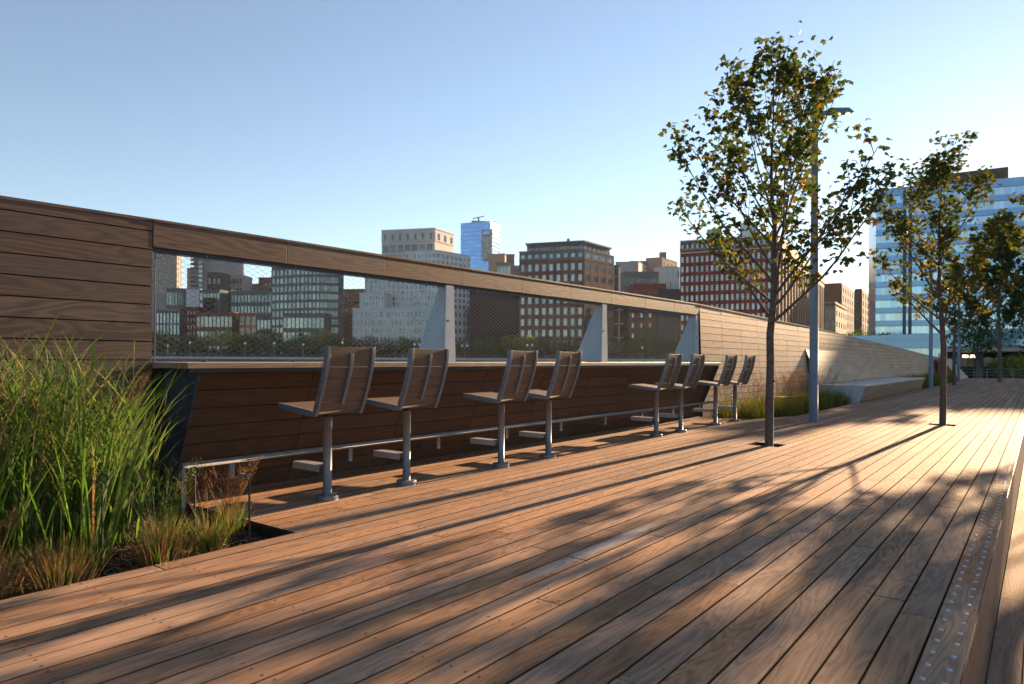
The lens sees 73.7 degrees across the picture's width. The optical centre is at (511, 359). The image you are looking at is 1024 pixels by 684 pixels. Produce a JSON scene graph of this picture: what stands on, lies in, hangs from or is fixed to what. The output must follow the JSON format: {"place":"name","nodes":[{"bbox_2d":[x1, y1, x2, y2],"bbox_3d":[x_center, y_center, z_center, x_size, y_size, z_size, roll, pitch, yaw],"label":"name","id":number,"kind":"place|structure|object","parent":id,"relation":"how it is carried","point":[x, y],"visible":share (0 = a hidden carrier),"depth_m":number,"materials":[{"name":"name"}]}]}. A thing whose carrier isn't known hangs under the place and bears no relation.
{"place":"outdoors","nodes":[
{"label":"outdoors","id":0,"kind":"place"},
{"bbox_2d":[151,295,165,353],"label":"building","id":1,"kind":"structure","parent":0,"point":[161,303],"depth_m":428.00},
{"bbox_2d":[151,252,181,294],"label":"building","id":2,"kind":"structure","parent":0,"point":[165,265],"depth_m":609.76,"materials":[{"name":"grey concrete"}]},
{"bbox_2d":[165,288,186,309],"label":"building","id":3,"kind":"structure","parent":0,"point":[180,295],"depth_m":424.88,"materials":[{"name":"grey glass"}]},
{"bbox_2d":[186,289,201,306],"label":"building","id":4,"kind":"structure","parent":0,"point":[192,293],"depth_m":422.00,"materials":[{"name":"white stone"}]},
{"bbox_2d":[190,256,243,289],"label":"building","id":5,"kind":"structure","parent":0,"point":[213,267],"depth_m":516.13,"materials":[{"name":"stone"}]},
{"bbox_2d":[196,312,239,354],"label":"building","id":6,"kind":"structure","parent":0,"point":[218,318],"depth_m":390.96,"materials":[{"name":"brown glass"}]},
{"bbox_2d":[207,272,230,289],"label":"building","id":7,"kind":"structure","parent":0,"point":[218,281],"depth_m":479.81,"materials":[{"name":"grey concrete"}]},
{"bbox_2d":[230,275,252,290],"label":"building","id":8,"kind":"structure","parent":0,"point":[242,281],"depth_m":499.88,"materials":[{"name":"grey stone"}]},
{"bbox_2d":[230,291,270,315],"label":"building","id":9,"kind":"structure","parent":0,"point":[253,304],"depth_m":413.71,"materials":[{"name":"grey glass"}]},
{"bbox_2d":[239,313,263,356],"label":"building","id":10,"kind":"structure","parent":0,"point":[253,318],"depth_m":388.88,"materials":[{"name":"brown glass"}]},
{"bbox_2d":[343,314,352,344],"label":"building","id":11,"kind":"structure","parent":0,"point":[346,325],"depth_m":402.00,"materials":[{"name":"brown stone"}]},
{"bbox_2d":[344,289,364,313],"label":"building","id":12,"kind":"structure","parent":0,"point":[350,300],"depth_m":437.96,"materials":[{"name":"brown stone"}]},
{"bbox_2d":[150,359,664,361],"bbox_3d":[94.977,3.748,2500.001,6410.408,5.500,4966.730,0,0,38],"label":"bank","id":13,"kind":"structure","parent":0,"point":[238,360],"depth_m":290.92,"materials":[{"name":"wood"}]},
{"bbox_2d":[155,310,183,353],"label":"building","id":14,"kind":"structure","parent":13,"relation":"on","point":[171,330],"depth_m":397.88,"materials":[{"name":"grey glass"}]},
{"bbox_2d":[159,333,187,355],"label":"tree","id":15,"kind":"object","parent":13,"relation":"on","point":[167,340],"visible":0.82,"depth_m":311.65,"materials":[{"name":"green plant"}]},
{"bbox_2d":[176,332,203,355],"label":"tree","id":16,"kind":"object","parent":13,"relation":"on","point":[188,348],"visible":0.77,"depth_m":319.42,"materials":[{"name":"green plant"}]},
{"bbox_2d":[180,307,203,351],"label":"building","id":17,"kind":"structure","parent":13,"relation":"on","point":[192,321],"depth_m":401.68,"materials":[{"name":"brown brick"}]},
{"bbox_2d":[199,289,228,311],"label":"building","id":18,"kind":"structure","parent":13,"relation":"on","point":[220,301],"depth_m":410.66,"materials":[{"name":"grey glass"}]},
{"bbox_2d":[204,329,239,356],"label":"tree","id":19,"kind":"object","parent":13,"relation":"on","point":[222,339],"visible":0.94,"depth_m":311.88,"materials":[{"name":"green plant"}]},
{"bbox_2d":[256,316,270,356],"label":"building","id":20,"kind":"structure","parent":13,"relation":"on","point":[261,320],"depth_m":387.88,"materials":[{"name":"grey glass"}]},
{"bbox_2d":[247,327,286,356],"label":"tree","id":21,"kind":"object","parent":13,"relation":"on","point":[267,344],"visible":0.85,"depth_m":321.13,"materials":[{"name":"green plant"}]},
{"bbox_2d":[289,332,318,356],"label":"tree","id":22,"kind":"object","parent":13,"relation":"on","point":[301,338],"visible":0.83,"depth_m":317.70,"materials":[{"name":"green plant"}]},
{"bbox_2d":[282,313,330,356],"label":"building","id":23,"kind":"structure","parent":13,"relation":"on","point":[319,325],"depth_m":364.98,"materials":[{"name":"glass"}]},
{"bbox_2d":[271,267,343,356],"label":"building","id":24,"kind":"structure","parent":13,"relation":"on","point":[291,305],"depth_m":375.76,"materials":[{"name":"grey glass"}]},
{"bbox_2d":[300,270,337,346],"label":"windows","id":25,"kind":"structure","parent":24,"relation":"in","point":[322,279],"depth_m":374.46,"materials":[{"name":"grey glass"}]},
{"bbox_2d":[300,328,336,356],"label":"tree","id":26,"kind":"object","parent":13,"relation":"on","point":[320,337],"visible":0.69,"depth_m":318.86,"materials":[{"name":"green plant"}]},
{"bbox_2d":[389,336,416,357],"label":"tree","id":27,"kind":"object","parent":13,"relation":"on","point":[405,346],"visible":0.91,"depth_m":315.51,"materials":[{"name":"green plant"}]},
{"bbox_2d":[152,354,665,360],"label":"barrier wall","id":28,"kind":"structure","parent":13,"relation":"on","point":[378,358],"depth_m":297.62,"materials":[{"name":"wood"}]},
{"bbox_2d":[152,342,673,358],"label":"hedge","id":29,"kind":"object","parent":13,"relation":"on","point":[611,354],"visible":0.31,"depth_m":328.39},
{"bbox_2d":[483,335,506,357],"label":"tree","id":30,"kind":"object","parent":13,"relation":"on","point":[495,343],"visible":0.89,"depth_m":311.45,"materials":[{"name":"green plant"}]},
{"bbox_2d":[533,336,558,357],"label":"tree","id":31,"kind":"object","parent":13,"relation":"on","point":[544,344],"visible":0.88,"depth_m":311.49,"materials":[{"name":"green plant"}]},
{"bbox_2d":[614,265,620,349],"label":"building","id":32,"kind":"structure","parent":13,"relation":"on","point":[616,277],"depth_m":397.85,"materials":[{"name":"white stone"}]},
{"bbox_2d":[614,307,628,354],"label":"building","id":33,"kind":"structure","parent":13,"relation":"on","point":[622,329],"depth_m":398.12,"materials":[{"name":"brown brick"}]},
{"bbox_2d":[615,261,647,273],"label":"building","id":34,"kind":"structure","parent":13,"relation":"on","point":[635,266],"depth_m":519.04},
{"bbox_2d":[628,309,654,358],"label":"building","id":35,"kind":"structure","parent":13,"relation":"on","point":[636,315],"depth_m":390.48,"materials":[{"name":"brown brick"}]},
{"bbox_2d":[638,327,662,358],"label":"tree","id":36,"kind":"object","parent":13,"relation":"on","point":[648,337],"visible":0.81,"depth_m":317.70,"materials":[{"name":"green plant"}]},
{"bbox_2d":[653,289,679,354],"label":"building","id":37,"kind":"structure","parent":13,"relation":"on","point":[672,294],"depth_m":380.00,"materials":[{"name":"stone"}]},
{"bbox_2d":[824,283,853,335],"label":"building","id":38,"kind":"structure","parent":13,"relation":"on","point":[842,294],"depth_m":420.86,"materials":[{"name":"concrete"}]},
{"bbox_2d":[867,167,1023,334],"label":"building","id":39,"kind":"structure","parent":13,"relation":"on","point":[885,314],"depth_m":126.12,"materials":[{"name":"glass"}]},
{"bbox_2d":[912,185,1023,332],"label":"windows","id":40,"kind":"structure","parent":39,"relation":"in","point":[1010,189],"depth_m":122.70,"materials":[{"name":"blue glass"}]},
{"bbox_2d":[352,228,470,357],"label":"building","id":41,"kind":"structure","parent":0,"point":[435,245],"depth_m":383.86,"materials":[{"name":"grey concrete"}]},
{"bbox_2d":[353,254,468,353],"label":"windows","id":42,"kind":"structure","parent":41,"relation":"in","point":[371,281],"depth_m":375.93,"materials":[{"name":"grey glass"}]},
{"bbox_2d":[460,216,499,270],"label":"building","id":43,"kind":"structure","parent":0,"point":[480,241],"depth_m":693.84,"materials":[{"name":"glass"}]},
{"bbox_2d":[461,223,499,270],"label":"windows","id":44,"kind":"structure","parent":43,"relation":"in","point":[469,249],"depth_m":695.50,"materials":[{"name":"blue glass"}]},
{"bbox_2d":[469,290,518,357],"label":"building","id":45,"kind":"structure","parent":0,"point":[487,296],"depth_m":370.13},
{"bbox_2d":[488,253,505,271],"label":"building","id":46,"kind":"structure","parent":0,"point":[493,259],"depth_m":608.16,"materials":[{"name":"concrete"}]},
{"bbox_2d":[0,378,1023,683],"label":"deck","id":47,"kind":"structure","parent":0,"point":[830,546],"depth_m":3.56,"materials":[{"name":"brown wood"}]},
{"bbox_2d":[278,346,375,501],"bbox_3d":[-1.474,0.497,5.357,0.675,1.191,0.457,0,0,38],"label":"bar stool","id":48,"kind":"object","parent":47,"relation":"on","point":[347,363],"visible":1,"depth_m":5.25,"materials":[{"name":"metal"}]},
{"bbox_2d":[365,348,449,485],"bbox_3d":[-0.957,0.500,6.023,0.675,1.191,0.457,0,0,38],"label":"bar stool","id":49,"kind":"object","parent":47,"relation":"on","point":[415,390],"visible":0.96,"depth_m":5.92,"materials":[{"name":"brown wood"}]},
{"bbox_2d":[150,362,720,511],"bbox_3d":[0.580,0.621,9.374,0.840,1.164,10.625,0,0,38],"label":"bar counter","id":50,"kind":"object","parent":47,"relation":"on","point":[228,409],"visible":0.77,"depth_m":6.47,"materials":[{"name":"brown wood"}]},
{"bbox_2d":[419,285,455,361],"bbox_3d":[-0.920,-0.399,8.053,0.558,0.909,0.185,0,0,38],"label":"steel post","id":51,"kind":"object","parent":50,"relation":"on","point":[448,333],"visible":0.79,"depth_m":7.92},
{"bbox_2d":[151,219,699,315],"bbox_3d":[0.434,-0.976,9.494,0.168,0.297,10.625,0,0,38],"label":"top rail","id":52,"kind":"object","parent":51,"relation":"on","point":[175,238],"visible":0.95,"depth_m":6.92,"materials":[{"name":"brown wood"}]},
{"bbox_2d":[154,252,444,361],"bbox_3d":[-1.732,-0.405,6.611,0.021,0.922,3.379,0,0,38],"label":"wire panel","id":53,"kind":"object","parent":52,"relation":"attached to","point":[206,258],"visible":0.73,"depth_m":6.14,"materials":[{"name":"metal"}]},
{"bbox_2d":[454,288,601,361],"bbox_3d":[0.388,-0.404,9.348,0.021,0.942,3.527,0,0,38],"label":"wire panel","id":54,"kind":"object","parent":52,"relation":"attached to","point":[525,323],"visible":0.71,"depth_m":8.99,"materials":[{"name":"steel wire mesh"},{"name":"galvanised steel"}]},
{"bbox_2d":[607,306,694,361],"bbox_3d":[2.583,-0.403,12.181,0.021,0.962,3.622,0,0,38],"label":"wire panel","id":55,"kind":"object","parent":52,"relation":"attached to","point":[619,307],"visible":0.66,"depth_m":11.96,"materials":[{"name":"metal"}]},
{"bbox_2d":[180,401,712,512],"bbox_3d":[0.633,0.969,9.278,0.334,0.369,10.450,0,0,38],"label":"foot rail","id":56,"kind":"object","parent":50,"relation":"attached to","point":[232,461],"visible":0.75,"depth_m":6.52,"materials":[{"name":"metal"}]},
{"bbox_2d":[578,304,607,361],"bbox_3d":[1.245,-0.398,10.848,0.558,0.929,0.185,0,0,38],"label":"steel post","id":57,"kind":"object","parent":50,"relation":"on","point":[589,350],"visible":0.77,"depth_m":10.72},
{"bbox_2d":[674,315,698,361],"bbox_3d":[3.469,-0.397,13.718,0.558,0.950,0.185,0,0,38],"label":"steel post","id":58,"kind":"object","parent":50,"relation":"on","point":[695,343],"visible":0.79,"depth_m":13.60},
{"bbox_2d":[463,350,537,467],"bbox_3d":[-0.142,0.504,7.027,0.675,1.191,0.457,0,0,38],"label":"bar stool","id":59,"kind":"object","parent":47,"relation":"on","point":[517,362],"visible":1,"depth_m":6.94,"materials":[{"name":"brown wood"}]},
{"bbox_2d":[518,351,581,457],"bbox_3d":[0.380,0.507,7.717,0.675,1.191,0.457,0,0,38],"label":"bar stool","id":60,"kind":"object","parent":47,"relation":"on","point":[564,387],"visible":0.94,"depth_m":7.63,"materials":[{"name":"brown wood"}]},
{"bbox_2d":[628,354,681,436],"bbox_3d":[2.053,0.515,9.884,0.675,1.191,0.457,0,0,38],"label":"bar stool","id":61,"kind":"object","parent":47,"relation":"on","point":[671,370],"visible":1,"depth_m":9.82,"materials":[{"name":"brown wood"}]},
{"bbox_2d":[655,354,704,431],"bbox_3d":[2.565,0.518,10.520,0.675,1.191,0.457,0,0,38],"label":"bar stool","id":62,"kind":"object","parent":47,"relation":"on","point":[692,378],"visible":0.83,"depth_m":10.46,"materials":[{"name":"brown wood"}]},
{"bbox_2d":[693,355,737,424],"bbox_3d":[3.443,0.523,11.678,0.675,1.191,0.457,0,0,38],"label":"bar stool","id":63,"kind":"object","parent":47,"relation":"on","point":[730,363],"visible":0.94,"depth_m":11.62,"materials":[{"name":"brown wood"}]},
{"bbox_2d":[713,356,755,421],"bbox_3d":[4.016,0.526,12.417,0.675,1.191,0.457,0,0,38],"label":"bar stool","id":64,"kind":"object","parent":47,"relation":"on","point":[747,369],"visible":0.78,"depth_m":12.36,"materials":[{"name":"brown wood"}]},
{"bbox_2d":[698,304,939,416],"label":"timber wall","id":65,"kind":"structure","parent":47,"relation":"on","point":[723,333],"depth_m":16.73,"materials":[{"name":"brown wood"}]},
{"bbox_2d":[808,95,853,421],"bbox_3d":[5.821,-1.944,12.494,0.774,6.150,0.200,0,0,0],"label":"lamp post","id":66,"kind":"object","parent":47,"relation":"on","point":[813,377],"visible":0.66,"depth_m":12.43,"materials":[{"name":"metal"}]},
{"bbox_2d":[805,349,924,403],"bbox_3d":[12.800,0.492,23.890,1.622,1.530,13.052,0,0,38],"label":"bench","id":67,"kind":"object","parent":47,"relation":"on","point":[871,386],"visible":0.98,"depth_m":22.12,"materials":[{"name":"grey concrete"}]},
{"bbox_2d":[928,239,947,387],"bbox_3d":[17.621,-1.883,28.236,0.774,6.150,0.200,0,0,0],"label":"lamp post","id":68,"kind":"object","parent":47,"relation":"on","point":[930,372],"visible":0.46,"depth_m":28.18,"materials":[{"name":"metal"}]},
{"bbox_2d":[957,285,962,379],"bbox_3d":[27.261,-1.832,41.209,0.774,6.150,0.200,0,0,0],"label":"lamp post","id":69,"kind":"object","parent":47,"relation":"on","point":[958,355],"visible":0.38,"depth_m":41.15,"materials":[{"name":"metal"}]},
{"bbox_2d":[911,405,1023,683],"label":"step edge","id":70,"kind":"object","parent":47,"relation":"attached to","point":[957,647],"visible":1,"depth_m":3.48,"materials":[{"name":"brown wood"}]},
{"bbox_2d":[0,0,1023,292],"label":"sky","id":71,"kind":"structure","parent":0,"point":[334,123],"materials":[{"name":"blue"}]},
{"bbox_2d":[519,239,614,355],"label":"building","id":72,"kind":"structure","parent":0,"point":[584,263],"depth_m":355.52,"materials":[{"name":"brick"}]},
{"bbox_2d":[521,253,581,347],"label":"windows","id":73,"kind":"structure","parent":72,"relation":"in","point":[565,254],"depth_m":358.01,"materials":[{"name":"grey glass"}]},
{"bbox_2d":[620,271,658,292],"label":"building","id":74,"kind":"structure","parent":0,"point":[627,279],"depth_m":469.76,"materials":[{"name":"grey concrete"}]},
{"bbox_2d":[629,283,666,296],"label":"building","id":75,"kind":"structure","parent":0,"point":[642,289],"depth_m":431.68,"materials":[{"name":"red brick"}]},
{"bbox_2d":[646,252,676,271],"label":"building","id":76,"kind":"structure","parent":0,"point":[661,260],"depth_m":558.14,"materials":[{"name":"concrete"}]},
{"bbox_2d":[653,266,679,288],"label":"building","id":77,"kind":"structure","parent":0,"point":[669,276],"depth_m":502.69,"materials":[{"name":"grey glass"}]},
{"bbox_2d":[680,223,825,338],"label":"building","id":78,"kind":"structure","parent":0,"point":[704,280],"depth_m":333.58,"materials":[{"name":"red brick"}]},
{"bbox_2d":[681,252,770,335],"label":"windows","id":79,"kind":"structure","parent":78,"relation":"in","point":[769,253],"depth_m":330.79,"materials":[{"name":"white glass"}]},
{"bbox_2d":[824,302,847,334],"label":"building","id":80,"kind":"structure","parent":0,"point":[835,320],"depth_m":314.45,"materials":[{"name":"concrete"}]},
{"bbox_2d":[854,288,867,335],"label":"building","id":81,"kind":"structure","parent":0,"point":[861,308],"depth_m":393.19,"materials":[{"name":"beige stone"}]},
{"bbox_2d":[898,372,956,388],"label":"grass","id":82,"kind":"structure","parent":0,"point":[936,378],"depth_m":32.37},
{"bbox_2d":[984,461,1023,683],"bbox_3d":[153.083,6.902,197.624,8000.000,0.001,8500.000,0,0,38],"label":"ground","id":83,"kind":"structure","parent":0,"point":[1001,591],"depth_m":17.53,"materials":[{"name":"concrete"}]},
{"bbox_2d":[1021,648,1023,683],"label":"deck underlay","id":84,"kind":"object","parent":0,"point":[1022,667],"depth_m":3.72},
{"bbox_2d":[986,465,1023,683],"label":"deck","id":85,"kind":"structure","parent":84,"relation":"on","point":[1006,663],"depth_m":4.31,"materials":[{"name":"brown wood"}]},
{"bbox_2d":[999,191,1023,256],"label":"tree","id":86,"kind":"object","parent":85,"relation":"on","point":[1011,233],"visible":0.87,"depth_m":17.03,"materials":[{"name":"green plant"}]},
{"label":"deck underlay","id":87,"kind":"structure","parent":0,"visible":0},
{"bbox_2d":[0,195,152,527],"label":"timber wall","id":88,"kind":"structure","parent":87,"relation":"on","point":[88,270],"depth_m":4.85,"materials":[{"name":"brown wood"}]},
{"bbox_2d":[0,509,269,598],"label":"planting bed","id":89,"kind":"object","parent":87,"relation":"on","point":[135,563],"visible":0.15,"depth_m":4.15,"materials":[{"name":"soil"}]},
{"bbox_2d":[0,499,43,599],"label":"grass tuft","id":90,"kind":"object","parent":89,"relation":"on","point":[2,580],"visible":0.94,"depth_m":3.26,"materials":[{"name":"plant"}]},
{"bbox_2d":[1,481,112,595],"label":"grass tuft","id":91,"kind":"object","parent":89,"relation":"on","point":[59,572],"visible":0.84,"depth_m":3.36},
{"bbox_2d":[96,473,108,575],"bbox_3d":[-2.211,0.890,3.683,0.013,0.556,0.064,0,0,38],"label":"garden stake","id":92,"kind":"object","parent":89,"relation":"on","point":[102,496],"visible":1,"depth_m":3.68,"materials":[{"name":"metal"}]},
{"bbox_2d":[0,307,205,575],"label":"tall grass","id":93,"kind":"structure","parent":89,"relation":"on","point":[97,456],"depth_m":3.86,"materials":[{"name":"plant"}]},
{"bbox_2d":[119,471,200,569],"bbox_3d":[-1.940,0.888,3.811,0.476,0.534,0.487,0,0,38],"label":"grass tuft","id":94,"kind":"object","parent":89,"relation":"on","point":[158,551],"visible":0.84,"depth_m":3.76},
{"bbox_2d":[126,453,202,554],"bbox_3d":[-2.055,0.859,4.037,0.429,0.592,0.480,0,0,-16],"label":"grass tuft","id":95,"kind":"object","parent":89,"relation":"on","point":[165,524],"visible":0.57,"depth_m":3.99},
{"bbox_2d":[174,471,245,554],"bbox_3d":[-1.824,0.898,4.077,0.435,0.516,0.418,0,0,38],"label":"grass tuft","id":96,"kind":"object","parent":89,"relation":"on","point":[205,542],"visible":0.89,"depth_m":4.06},
{"bbox_2d":[195,453,261,538],"bbox_3d":[-1.875,0.884,4.477,0.408,0.543,0.383,0,0,-44],"label":"grass tuft","id":97,"kind":"object","parent":89,"relation":"on","point":[228,512],"visible":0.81,"depth_m":4.45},
{"bbox_2d":[185,505,291,537],"bbox_3d":[-3.616,1.143,2.525,1.400,0.110,5.569,0,0,38],"label":"planter edging","id":98,"kind":"object","parent":89,"relation":"on","point":[264,531],"visible":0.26,"depth_m":4.57,"materials":[{"name":"metal"}]},
{"bbox_2d":[245,471,253,542],"bbox_3d":[-1.613,0.928,4.194,0.013,0.486,0.064,0,0,38],"label":"garden stake","id":99,"kind":"object","parent":89,"relation":"on","point":[249,492],"visible":0.97,"depth_m":4.19,"materials":[{"name":"metal"}]},
{"bbox_2d":[937,358,967,379],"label":"timber wall","id":100,"kind":"structure","parent":87,"relation":"on","point":[963,375],"depth_m":42.94,"materials":[{"name":"wood"}]},
{"bbox_3d":[3.378,1.183,8.935,0.580,0.066,0.362,0,0,38],"label":"tree pit frame","id":101,"kind":"object","parent":87,"relation":"on","visible":0},
{"bbox_2d":[658,20,913,446],"bbox_3d":[3.437,-1.542,8.875,3.129,5.482,2.890,0,0,38],"label":"tree","id":102,"kind":"object","parent":101,"relation":"on","point":[795,145],"visible":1,"depth_m":8.67,"materials":[{"name":"green plant"}]},
{"bbox_3d":[7.517,1.204,11.913,0.580,0.066,0.362,0,0,38],"label":"tree pit frame","id":103,"kind":"object","parent":87,"relation":"on","visible":0},
{"bbox_2d":[865,130,1023,425],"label":"tree","id":104,"kind":"object","parent":103,"relation":"in","point":[938,171],"visible":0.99,"depth_m":11.72,"materials":[{"name":"green plant"}]},
{"bbox_3d":[20.536,1.273,31.706,0.580,0.066,0.362,0,0,38],"label":"tree pit frame","id":105,"kind":"object","parent":87,"relation":"on","visible":0},
{"bbox_2d":[924,263,995,385],"bbox_3d":[20.726,-1.613,31.626,2.515,5.803,2.444,0,0,10],"label":"tree","id":106,"kind":"object","parent":105,"relation":"in","point":[975,323],"visible":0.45,"depth_m":31.60,"materials":[{"name":"green plant"}]},
{"bbox_3d":[27.131,1.307,37.981,0.580,0.066,0.362,0,0,38],"label":"tree pit frame","id":107,"kind":"object","parent":87,"relation":"on","visible":0},
{"bbox_2d":[957,211,1023,381],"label":"tree","id":108,"kind":"object","parent":107,"relation":"in","point":[1008,263],"visible":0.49,"depth_m":37.63,"materials":[{"name":"green plant"}]},
{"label":"planting bed","id":109,"kind":"structure","parent":87,"relation":"on","visible":0},
{"bbox_2d":[0,406,838,597],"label":"mulch","id":110,"kind":"object","parent":109,"relation":"on","point":[120,556],"visible":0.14,"depth_m":4.06,"materials":[{"name":"brown soil"}]},
{"bbox_2d":[710,368,861,418],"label":"grass","id":111,"kind":"structure","parent":109,"relation":"on","point":[786,404],"depth_m":14.57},
{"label":"street","id":112,"kind":"structure","parent":0,"visible":0},
{"bbox_2d":[851,328,1023,377],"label":"building","id":113,"kind":"structure","parent":112,"relation":"on","point":[918,343],"depth_m":74.44,"materials":[{"name":"glass"}]},
{"bbox_2d":[945,311,1007,377],"bbox_3d":[41.977,-1.003,61.912,4.824,7.282,4.094,0,0,36],"label":"tree","id":114,"kind":"object","parent":112,"relation":"on","point":[978,335],"visible":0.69,"depth_m":61.70,"materials":[{"name":"green plant"}]},
{"bbox_2d":[990,353,1023,377],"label":"tree","id":115,"kind":"object","parent":112,"relation":"on","point":[1019,366],"visible":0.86,"depth_m":55.87,"materials":[{"name":"green plant"}]},
{"bbox_2d":[990,276,1023,357],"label":"tree","id":116,"kind":"object","parent":112,"relation":"on","point":[1003,297],"visible":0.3,"depth_m":62.97,"materials":[{"name":"green plant"}]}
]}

